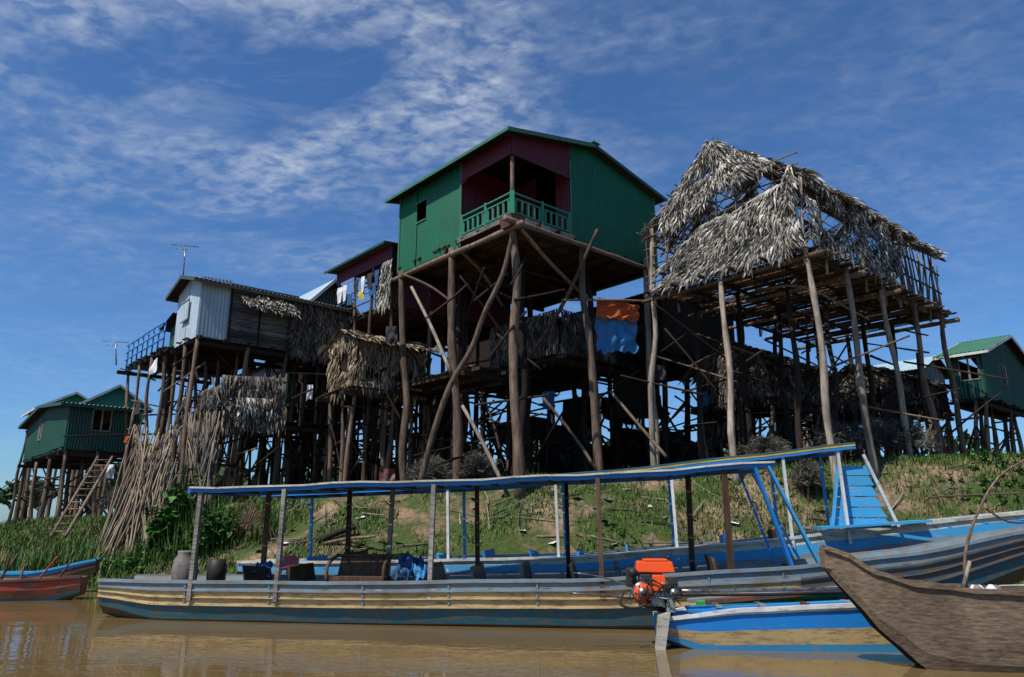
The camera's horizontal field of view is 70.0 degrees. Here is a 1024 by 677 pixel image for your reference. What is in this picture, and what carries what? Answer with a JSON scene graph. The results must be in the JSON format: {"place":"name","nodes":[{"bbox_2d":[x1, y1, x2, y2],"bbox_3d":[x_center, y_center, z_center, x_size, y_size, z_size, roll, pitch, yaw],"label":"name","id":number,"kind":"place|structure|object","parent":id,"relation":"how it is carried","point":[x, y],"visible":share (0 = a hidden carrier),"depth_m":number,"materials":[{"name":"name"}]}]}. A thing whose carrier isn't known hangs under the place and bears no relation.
{"place":"outdoors","nodes":[
{"label":"outdoors","id":0,"kind":"place"},
{"bbox_2d":[105,464,114,478],"bbox_3d":[-11.927,3.950,21.701,0.214,0.414,0.202,0,-14,0],"label":"hanging cloth","id":1,"kind":"object","parent":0,"point":[110,472],"visible":1,"depth_m":21.70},
{"bbox_2d":[167,359,255,376],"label":"floor","id":2,"kind":"structure","parent":0,"point":[226,365],"depth_m":28.86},
{"bbox_2d":[169,324,175,346],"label":"walls","id":3,"kind":"structure","parent":2,"relation":"on","point":[172,335],"depth_m":29.56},
{"bbox_2d":[160,312,176,332],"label":"roof","id":4,"kind":"structure","parent":3,"relation":"on","point":[171,321],"depth_m":29.46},
{"bbox_2d":[170,335,328,372],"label":"floor","id":5,"kind":"structure","parent":0,"point":[265,354],"depth_m":26.93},
{"bbox_2d":[173,280,339,356],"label":"walls","id":6,"kind":"structure","parent":5,"relation":"on","point":[185,329],"depth_m":25.96,"materials":[{"name":"metal"}]},
{"bbox_2d":[179,298,189,323],"bbox_3d":[-11.583,-0.969,25.904,0.055,0.790,0.780,12,-18,-40],"label":"shutter","id":7,"kind":"object","parent":6,"relation":"attached to","point":[185,310],"visible":1,"depth_m":25.86,"materials":[{"name":"metal"}]},
{"bbox_2d":[196,276,299,352],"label":"wall boards","id":8,"kind":"object","parent":6,"relation":"attached to","point":[218,305],"depth_m":25.83,"materials":[{"name":"wood"}]},
{"bbox_2d":[165,275,352,312],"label":"roof","id":9,"kind":"structure","parent":6,"relation":"on","point":[178,287],"depth_m":26.54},
{"bbox_2d":[173,295,352,442],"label":"thatch panels","id":10,"kind":"object","parent":6,"relation":"attached to","point":[255,402],"visible":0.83,"depth_m":24.28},
{"bbox_2d":[296,372,326,390],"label":"floor","id":11,"kind":"structure","parent":0,"point":[312,381],"depth_m":32.62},
{"bbox_2d":[296,333,424,382],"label":"walls","id":12,"kind":"structure","parent":11,"relation":"on","point":[302,376],"depth_m":32.56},
{"bbox_2d":[0,591,1023,676],"bbox_3d":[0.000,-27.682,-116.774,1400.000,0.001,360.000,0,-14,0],"label":"water","id":13,"kind":"structure","parent":0,"point":[83,635],"depth_m":9.19,"materials":[{"name":"liquid"}]},
{"bbox_2d":[0,552,89,600],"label":"red rowing boat","id":14,"kind":"object","parent":13,"relation":"on","point":[40,588],"visible":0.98,"depth_m":15.45,"materials":[{"name":"paint"}]},
{"bbox_2d":[0,558,100,576],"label":"blue rowing boat","id":15,"kind":"object","parent":13,"relation":"on","point":[89,567],"visible":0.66,"depth_m":17.11,"materials":[{"name":"paint"}]},
{"bbox_2d":[97,461,1023,629],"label":"covered long boat","id":16,"kind":"object","parent":13,"relation":"on","point":[477,596],"visible":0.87,"depth_m":11.74,"materials":[{"name":"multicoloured wood"}]},
{"bbox_2d":[171,550,197,579],"bbox_3d":[-5.771,4.088,12.908,0.440,0.660,0.440,0,-14,0],"label":"clay jar","id":17,"kind":"object","parent":16,"relation":"in","point":[181,566],"visible":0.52,"depth_m":12.75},
{"bbox_2d":[206,559,226,579],"bbox_3d":[-5.323,4.236,13.171,0.340,0.500,0.340,0,-14,0],"label":"water drum","id":18,"kind":"object","parent":16,"relation":"in","point":[216,569],"visible":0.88,"depth_m":13.07,"materials":[{"name":"plastic"}]},
{"bbox_2d":[256,555,298,577],"bbox_3d":[-4.295,4.146,13.261,0.909,0.426,0.268,-2,-14,7],"label":"cloth bundle","id":19,"kind":"object","parent":16,"relation":"in","point":[290,560],"visible":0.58,"depth_m":13.31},
{"bbox_2d":[325,554,393,580],"bbox_3d":[-2.626,3.968,12.634,1.059,0.462,0.561,-2,-14,8],"label":"wooden bench","id":20,"kind":"object","parent":16,"relation":"in","point":[363,567],"visible":0.91,"depth_m":12.78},
{"bbox_2d":[389,551,427,580],"bbox_3d":[-1.730,3.944,12.617,0.697,0.552,0.905,0,-14,0],"label":"tarp bundle","id":21,"kind":"object","parent":16,"relation":"in","point":[409,564],"visible":0.96,"depth_m":12.43,"materials":[{"name":"plastic"}]},
{"bbox_2d":[237,442,1023,574],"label":"blue covered boat","id":22,"kind":"object","parent":13,"relation":"on","point":[863,534],"visible":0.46,"depth_m":13.35,"materials":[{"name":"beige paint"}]},
{"bbox_2d":[653,584,1023,652],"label":"painted long tail boat","id":23,"kind":"object","parent":13,"relation":"on","point":[825,623],"visible":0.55,"depth_m":9.41,"materials":[{"name":"blue paint"}]},
{"bbox_2d":[570,556,844,615],"bbox_3d":[2.598,3.369,9.782,3.677,0.889,0.544,0,-14,0],"label":"long tail engine","id":24,"kind":"object","parent":23,"relation":"on","point":[653,588],"visible":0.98,"depth_m":9.67,"materials":[{"name":"orange paint"}]},
{"bbox_2d":[819,460,1023,672],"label":"dugout canoe","id":25,"kind":"object","parent":13,"relation":"on","point":[963,626],"visible":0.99,"depth_m":8.20,"materials":[{"name":"brown wood"}]},
{"bbox_2d":[0,450,1023,591],"bbox_3d":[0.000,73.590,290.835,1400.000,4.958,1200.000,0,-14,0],"label":"ground","id":26,"kind":"structure","parent":0,"point":[414,513],"depth_m":18.77,"materials":[{"name":"plant"}]},
{"bbox_2d":[7,430,90,521],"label":"stilts","id":27,"kind":"object","parent":26,"relation":"on","point":[28,475],"visible":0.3,"depth_m":45.69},
{"bbox_2d":[13,449,131,520],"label":"stilts","id":28,"kind":"object","parent":26,"relation":"on","point":[90,510],"visible":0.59,"depth_m":30.37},
{"bbox_2d":[17,447,133,469],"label":"floor","id":29,"kind":"structure","parent":28,"relation":"on","point":[77,456],"depth_m":30.49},
{"bbox_2d":[23,405,139,462],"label":"walls","id":30,"kind":"structure","parent":29,"relation":"on","point":[49,428],"depth_m":29.07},
{"bbox_2d":[18,402,151,429],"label":"roof","id":31,"kind":"structure","parent":30,"relation":"on","point":[34,415],"depth_m":32.11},
{"bbox_2d":[49,456,112,537],"bbox_3d":[-13.106,4.723,22.434,0.541,2.604,4.580,4,-15,-17],"label":"bamboo ladder","id":32,"kind":"object","parent":26,"relation":"on","point":[73,522],"visible":1,"depth_m":22.04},
{"bbox_2d":[68,420,141,516],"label":"stilts","id":33,"kind":"object","parent":26,"relation":"on","point":[103,482],"visible":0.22,"depth_m":40.71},
{"bbox_2d":[91,483,128,521],"bbox_3d":[-12.322,5.309,23.446,2.041,1.369,1.939,0,-14,0],"label":"dry brush","id":34,"kind":"object","parent":26,"relation":"on","point":[106,501],"visible":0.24,"depth_m":23.06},
{"bbox_2d":[95,424,176,573],"bbox_3d":[-10.340,4.454,20.628,2.334,4.393,2.614,0,-14,0],"label":"stick stack","id":35,"kind":"object","parent":26,"relation":"on","point":[132,503],"visible":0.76,"depth_m":20.67,"materials":[{"name":"wood"}]},
{"bbox_2d":[97,535,174,575],"bbox_3d":[-9.737,5.689,19.113,2.193,1.131,1.831,0,-14,0],"label":"leafy bush","id":36,"kind":"object","parent":26,"relation":"on","point":[130,560],"visible":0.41,"depth_m":18.82,"materials":[{"name":"green plant"}]},
{"bbox_2d":[0,485,327,580],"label":"reeds","id":37,"kind":"object","parent":26,"relation":"on","point":[41,562],"visible":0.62,"depth_m":19.03,"materials":[{"name":"green plant"}]},
{"bbox_2d":[141,467,209,555],"bbox_3d":[-9.001,4.685,19.805,1.864,2.515,1.664,0,-14,0],"label":"leafy bush","id":38,"kind":"object","parent":26,"relation":"on","point":[173,493],"visible":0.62,"depth_m":19.53,"materials":[{"name":"green plant"}]},
{"bbox_2d":[149,359,250,501],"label":"stilts","id":39,"kind":"object","parent":26,"relation":"on","point":[163,421],"visible":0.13,"depth_m":28.46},
{"bbox_2d":[182,411,220,515],"bbox_3d":[-9.358,3.825,21.888,1.077,3.514,1.668,5,-15,-18],"label":"stick stack","id":40,"kind":"object","parent":26,"relation":"on","point":[200,455],"visible":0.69,"depth_m":21.91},
{"bbox_2d":[63,322,340,507],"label":"deck","id":41,"kind":"structure","parent":26,"relation":"on","point":[160,360],"depth_m":27.81,"materials":[{"name":"blue paint"}]},
{"bbox_2d":[175,504,246,554],"bbox_3d":[-7.893,5.099,19.102,1.865,1.516,1.551,0,-14,0],"label":"leafy bush","id":42,"kind":"object","parent":26,"relation":"on","point":[219,537],"visible":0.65,"depth_m":18.90,"materials":[{"name":"green plant"}]},
{"bbox_2d":[159,337,332,507],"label":"stilts","id":43,"kind":"object","parent":26,"relation":"on","point":[230,464],"visible":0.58,"depth_m":25.91,"materials":[{"name":"wood"}]},
{"bbox_2d":[241,405,370,498],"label":"stilts","id":44,"kind":"object","parent":26,"relation":"on","point":[283,469],"visible":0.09,"depth_m":34.41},
{"bbox_2d":[268,403,362,423],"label":"floor","id":45,"kind":"structure","parent":44,"relation":"on","point":[337,413],"depth_m":35.10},
{"bbox_2d":[249,363,366,412],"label":"walls","id":46,"kind":"structure","parent":45,"relation":"on","point":[288,379],"depth_m":33.57,"materials":[{"name":"wood"}]},
{"bbox_2d":[258,364,354,498],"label":"stilts","id":47,"kind":"object","parent":26,"relation":"on","point":[262,477],"visible":0.39,"depth_m":30.01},
{"bbox_2d":[270,375,419,483],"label":"stilts","id":48,"kind":"object","parent":26,"relation":"on","point":[322,443],"visible":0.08,"depth_m":33.04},
{"bbox_2d":[343,538,386,553],"bbox_3d":[-3.536,5.142,17.681,1.141,0.623,0.870,9,-17,-33],"label":"leafy bush","id":49,"kind":"object","parent":26,"relation":"on","point":[363,540],"visible":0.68,"depth_m":17.71,"materials":[{"name":"green plant"}]},
{"bbox_2d":[315,329,439,481],"bbox_3d":[-4.902,2.849,25.908,3.823,6.101,3.871,-13,-19,42],"label":"thatched hut","id":50,"kind":"object","parent":26,"relation":"on","point":[358,358],"visible":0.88,"depth_m":25.45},
{"bbox_2d":[306,385,312,400],"bbox_3d":[-6.997,1.890,25.312,0.206,0.576,0.160,3,-14,-13],"label":"hanging cloth","id":51,"kind":"object","parent":50,"relation":"hanging from","point":[310,393],"visible":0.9,"depth_m":25.33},
{"bbox_2d":[385,326,397,344],"bbox_3d":[-4.081,-0.088,24.778,0.412,0.684,0.144,0,-14,0],"label":"hanging cloth","id":52,"kind":"object","parent":50,"relation":"hanging from","point":[391,335],"visible":1,"depth_m":24.79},
{"bbox_2d":[324,240,432,481],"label":"stilt house","id":53,"kind":"structure","parent":26,"relation":"on","point":[383,255],"depth_m":27.30,"materials":[{"name":"brown wood"}]},
{"bbox_2d":[347,283,375,304],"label":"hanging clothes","id":54,"kind":"object","parent":53,"relation":"attached to","point":[372,290],"visible":1,"depth_m":27.76,"materials":[{"name":"blue fabric"}]},
{"bbox_2d":[400,452,452,480],"bbox_3d":[-2.472,4.110,22.158,1.781,1.360,1.610,0,-14,0],"label":"dry brush","id":55,"kind":"object","parent":26,"relation":"on","point":[440,472],"visible":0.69,"depth_m":21.92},
{"bbox_2d":[370,316,512,478],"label":"stilts","id":56,"kind":"object","parent":26,"relation":"on","point":[476,398],"visible":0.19,"depth_m":28.85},
{"bbox_2d":[371,311,505,351],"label":"floor","id":57,"kind":"structure","parent":56,"relation":"on","point":[416,330],"depth_m":29.69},
{"bbox_2d":[375,273,510,327],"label":"walls","id":58,"kind":"structure","parent":57,"relation":"on","point":[431,299],"depth_m":28.66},
{"bbox_2d":[456,450,499,478],"bbox_3d":[-1.046,3.915,21.730,1.451,1.234,1.431,0,-14,0],"label":"dry brush","id":59,"kind":"object","parent":26,"relation":"on","point":[479,466],"visible":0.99,"depth_m":21.44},
{"bbox_2d":[0,425,980,518],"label":"distant trees","id":60,"kind":"object","parent":26,"relation":"on","point":[6,495],"visible":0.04,"depth_m":79.96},
{"bbox_2d":[446,385,589,476],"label":"stilts","id":61,"kind":"object","parent":26,"relation":"on","point":[484,429],"visible":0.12,"depth_m":34.38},
{"bbox_2d":[398,228,666,499],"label":"stilts","id":62,"kind":"object","parent":26,"relation":"on","point":[520,401],"visible":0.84,"depth_m":22.72,"materials":[{"name":"wood"}]},
{"bbox_2d":[379,468,394,480],"bbox_3d":[-3.618,4.033,21.179,0.457,0.530,0.146,0,-14,0],"label":"hanging cloth","id":63,"kind":"object","parent":62,"relation":"hanging from","point":[386,474],"visible":0.68,"depth_m":21.19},
{"bbox_2d":[391,308,633,399],"bbox_3d":[0.057,0.627,25.487,6.640,2.621,5.572,12,-18,-39],"label":"room","id":64,"kind":"object","parent":62,"relation":"attached to","point":[573,368],"visible":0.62,"depth_m":24.85,"materials":[{"name":"wood"}]},
{"bbox_2d":[542,391,554,409],"bbox_3d":[1.212,2.068,24.239,0.420,0.634,0.211,0,-14,0],"label":"hanging cloth","id":65,"kind":"object","parent":62,"relation":"hanging from","point":[550,398],"visible":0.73,"depth_m":24.24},
{"bbox_2d":[594,317,638,354],"bbox_3d":[3.326,-0.045,23.208,1.501,1.244,0.232,6,-15,-23],"label":"blue tarp","id":66,"kind":"object","parent":62,"relation":"attached to","point":[613,334],"visible":1,"depth_m":23.22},
{"bbox_2d":[596,297,639,322],"bbox_3d":[3.391,-0.866,23.311,1.620,0.664,0.230,6,-15,-23],"label":"orange tarp","id":67,"kind":"object","parent":62,"relation":"attached to","point":[620,311],"visible":1,"depth_m":23.29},
{"bbox_2d":[655,365,665,381],"bbox_3d":[4.949,1.171,24.468,0.406,0.556,0.158,0,-14,0],"label":"hanging cloth","id":68,"kind":"object","parent":62,"relation":"hanging from","point":[660,372],"visible":0.9,"depth_m":24.48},
{"bbox_2d":[255,478,856,550],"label":"litter","id":69,"kind":"object","parent":26,"relation":"on","point":[554,541],"visible":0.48,"depth_m":18.40,"materials":[{"name":"plastic"}]},
{"bbox_2d":[195,342,947,499],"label":"stilt posts","id":70,"kind":"object","parent":26,"relation":"on","point":[543,468],"visible":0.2,"depth_m":27.38,"materials":[{"name":"wood"}]},
{"bbox_2d":[245,358,912,480],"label":"woven partitions","id":71,"kind":"object","parent":26,"relation":"on","point":[558,454],"visible":0.19,"depth_m":29.72,"materials":[{"name":"wicker"}]},
{"bbox_2d":[198,463,969,574],"bbox_3d":[2.051,4.588,18.542,21.160,3.304,5.956,0,-14,0],"label":"driftwood","id":72,"kind":"object","parent":26,"relation":"on","point":[328,536],"visible":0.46,"depth_m":18.56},
{"bbox_2d":[588,520,651,550],"bbox_3d":[2.622,4.897,17.665,1.671,1.025,1.268,0,-14,0],"label":"leafy bush","id":73,"kind":"object","parent":26,"relation":"on","point":[623,532],"visible":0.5,"depth_m":17.84,"materials":[{"name":"green plant"}]},
{"bbox_2d":[571,351,737,468],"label":"stilts","id":74,"kind":"object","parent":26,"relation":"on","point":[617,439],"visible":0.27,"depth_m":28.79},
{"bbox_2d":[597,350,703,383],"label":"floor","id":75,"kind":"structure","parent":74,"relation":"on","point":[679,358],"depth_m":29.77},
{"bbox_2d":[569,291,734,360],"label":"walls","id":76,"kind":"structure","parent":75,"relation":"on","point":[711,328],"depth_m":28.96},
{"bbox_2d":[558,287,736,318],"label":"roof","id":77,"kind":"structure","parent":76,"relation":"on","point":[634,296],"depth_m":29.38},
{"bbox_2d":[678,341,832,461],"bbox_3d":[9.272,2.885,27.448,4.384,5.155,4.892,11,-18,-38],"label":"thatched hut","id":78,"kind":"object","parent":26,"relation":"on","point":[768,395],"visible":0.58,"depth_m":26.62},
{"bbox_2d":[737,433,793,466],"bbox_3d":[7.527,3.396,21.606,1.717,1.280,1.774,0,-14,0],"label":"dry brush","id":79,"kind":"object","parent":26,"relation":"on","point":[764,445],"visible":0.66,"depth_m":21.41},
{"bbox_2d":[788,459,827,501],"bbox_3d":[7.821,3.768,19.275,1.144,1.252,1.066,0,-14,0],"label":"dry brush","id":80,"kind":"object","parent":26,"relation":"on","point":[807,474],"visible":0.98,"depth_m":19.14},
{"bbox_2d":[620,235,1009,528],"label":"stilts","id":81,"kind":"object","parent":26,"relation":"on","point":[826,416],"visible":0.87,"depth_m":22.64,"materials":[{"name":"wood"}]},
{"bbox_2d":[642,244,959,349],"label":"floor platform","id":82,"kind":"structure","parent":81,"relation":"on","point":[831,284],"depth_m":23.65,"materials":[{"name":"wood"}]},
{"bbox_2d":[636,140,945,351],"bbox_3d":[9.945,-2.996,25.191,10.816,4.692,5.788,12,-18,-40],"label":"roof frame","id":83,"kind":"object","parent":82,"relation":"on","point":[845,203],"visible":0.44,"depth_m":23.87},
{"bbox_2d":[640,134,948,334],"bbox_3d":[9.822,-2.969,25.150,10.734,4.998,6.657,12,-19,-40],"label":"thatch","id":84,"kind":"object","parent":82,"relation":"on","point":[764,220],"visible":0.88,"depth_m":21.67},
{"bbox_2d":[775,372,885,457],"bbox_3d":[13.925,3.930,32.299,3.924,5.064,5.188,12,-18,-40],"label":"thatched hut","id":85,"kind":"object","parent":26,"relation":"on","point":[808,414],"visible":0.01,"depth_m":31.42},
{"bbox_2d":[807,418,880,463],"bbox_3d":[9.646,3.008,21.406,1.825,1.641,1.860,0,-14,0],"label":"dry brush","id":86,"kind":"object","parent":26,"relation":"on","point":[842,434],"visible":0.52,"depth_m":21.16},
{"bbox_2d":[801,363,953,461],"bbox_3d":[15.044,3.538,30.175,3.933,4.745,6.119,12,-18,-40],"label":"thatched hut","id":87,"kind":"object","parent":26,"relation":"on","point":[882,375],"visible":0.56,"depth_m":28.89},
{"bbox_2d":[846,414,913,458],"bbox_3d":[10.828,2.987,21.661,1.906,1.580,1.921,0,-14,0],"label":"dry brush","id":88,"kind":"object","parent":26,"relation":"on","point":[881,432],"visible":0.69,"depth_m":21.39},
{"bbox_2d":[877,414,937,457],"bbox_3d":[12.087,2.978,22.160,1.740,1.682,1.835,0,-14,0],"label":"dry brush","id":89,"kind":"object","parent":26,"relation":"on","point":[915,440],"visible":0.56,"depth_m":21.93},
{"bbox_2d":[864,405,954,455],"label":"stilts","id":90,"kind":"object","parent":26,"relation":"on","point":[951,441],"visible":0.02,"depth_m":35.77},
{"bbox_2d":[936,472,1020,514],"bbox_3d":[12.101,4.133,18.868,2.182,1.457,1.660,0,-14,0],"label":"leafy bush","id":91,"kind":"object","parent":26,"relation":"on","point":[980,496],"visible":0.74,"depth_m":19.03,"materials":[{"name":"green plant"}]},
{"bbox_2d":[956,399,1023,455],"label":"stilts","id":92,"kind":"object","parent":26,"relation":"on","point":[984,436],"visible":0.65,"depth_m":28.95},
{"bbox_2d":[966,447,1023,487],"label":"leafy bush","id":93,"kind":"object","parent":26,"relation":"on","point":[997,464],"visible":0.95,"depth_m":20.10,"materials":[{"name":"green plant"}]},
{"bbox_2d":[0,0,1023,521],"label":"sky","id":94,"kind":"structure","parent":0,"point":[272,139],"materials":[{"name":"blue"}]},
{"bbox_2d":[468,384,588,398],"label":"floor","id":95,"kind":"structure","parent":0,"point":[557,388],"depth_m":37.03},
{"bbox_2d":[447,318,588,384],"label":"walls","id":96,"kind":"structure","parent":95,"relation":"on","point":[485,348],"depth_m":34.63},
{"bbox_2d":[392,212,665,311],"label":"floor","id":97,"kind":"structure","parent":0,"point":[485,246],"depth_m":25.01,"materials":[{"name":"wood"}]},
{"bbox_2d":[510,137,514,213],"bbox_3d":[0.008,-4.824,21.947,0.136,2.710,0.135,0,-14,0],"label":"porch post","id":98,"kind":"object","parent":97,"relation":"on","point":[511,172],"visible":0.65,"depth_m":21.94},
{"bbox_2d":[461,172,569,233],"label":"porch walls","id":99,"kind":"structure","parent":97,"relation":"on","point":[479,189],"depth_m":24.30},
{"bbox_2d":[460,190,570,236],"bbox_3d":[0.112,-3.793,22.542,3.535,0.800,1.881,0,-14,0],"label":"balcony railing","id":100,"kind":"object","parent":97,"relation":"on","point":[542,211],"visible":0.94,"depth_m":22.45,"materials":[{"name":"teal paint"}]},
{"bbox_2d":[398,136,656,308],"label":"walls","id":101,"kind":"structure","parent":97,"relation":"on","point":[614,207],"depth_m":24.54,"materials":[{"name":"wood"}]},
{"bbox_2d":[385,126,667,228],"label":"roof","id":102,"kind":"structure","parent":101,"relation":"on","point":[525,171],"depth_m":25.20,"materials":[{"name":"metal"}]},
{"bbox_2d":[397,152,657,270],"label":"trim","id":103,"kind":"structure","parent":101,"relation":"attached to","point":[517,155],"depth_m":23.47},
{"bbox_2d":[949,396,1023,420],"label":"floor","id":104,"kind":"structure","parent":0,"point":[1000,408],"depth_m":28.83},
{"bbox_2d":[947,342,1023,409],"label":"walls","id":105,"kind":"structure","parent":104,"relation":"on","point":[991,362],"depth_m":28.58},
{"bbox_2d":[932,335,1023,372],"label":"roof","id":106,"kind":"structure","parent":105,"relation":"on","point":[985,345],"depth_m":29.16,"materials":[{"name":"green corrugated metal sheet"},{"name":"white-painted timber trim"}]},
{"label":"floor","id":107,"kind":"structure","parent":0,"visible":0},
{"bbox_2d":[314,284,350,329],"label":"walls","id":108,"kind":"structure","parent":107,"relation":"on","point":[328,296],"depth_m":30.78,"materials":[{"name":"metal"}]},
{"bbox_2d":[300,279,365,332],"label":"roof","id":109,"kind":"structure","parent":108,"relation":"on","point":[313,295],"depth_m":30.89,"materials":[{"name":"zinc"},{"name":"pale zinc"}]},
{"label":"floor","id":110,"kind":"structure","parent":0,"visible":0},
{"bbox_2d":[889,362,946,400],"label":"walls","id":111,"kind":"structure","parent":110,"relation":"on","point":[935,374],"depth_m":35.69,"materials":[{"name":"metal"}]},
{"bbox_2d":[872,356,948,379],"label":"roof","id":112,"kind":"structure","parent":111,"relation":"on","point":[929,360],"depth_m":35.99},
{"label":"floor","id":113,"kind":"structure","parent":0,"visible":0},
{"bbox_2d":[84,387,143,419],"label":"walls","id":114,"kind":"structure","parent":113,"relation":"on","point":[115,397],"depth_m":41.35,"materials":[{"name":"metal"}]},
{"bbox_2d":[79,384,152,411],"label":"roof","id":115,"kind":"structure","parent":114,"relation":"on","point":[111,389],"depth_m":41.09,"materials":[{"name":"white paint"}]},
{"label":"floor","id":116,"kind":"structure","parent":0,"visible":0},
{"bbox_2d":[28,394,84,415],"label":"walls","id":117,"kind":"structure","parent":116,"relation":"on","point":[76,398],"depth_m":45.58,"materials":[{"name":"metal"}]},
{"bbox_2d":[21,392,87,417],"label":"roof","id":118,"kind":"structure","parent":117,"relation":"on","point":[52,401],"depth_m":45.14,"materials":[{"name":"white paint"}]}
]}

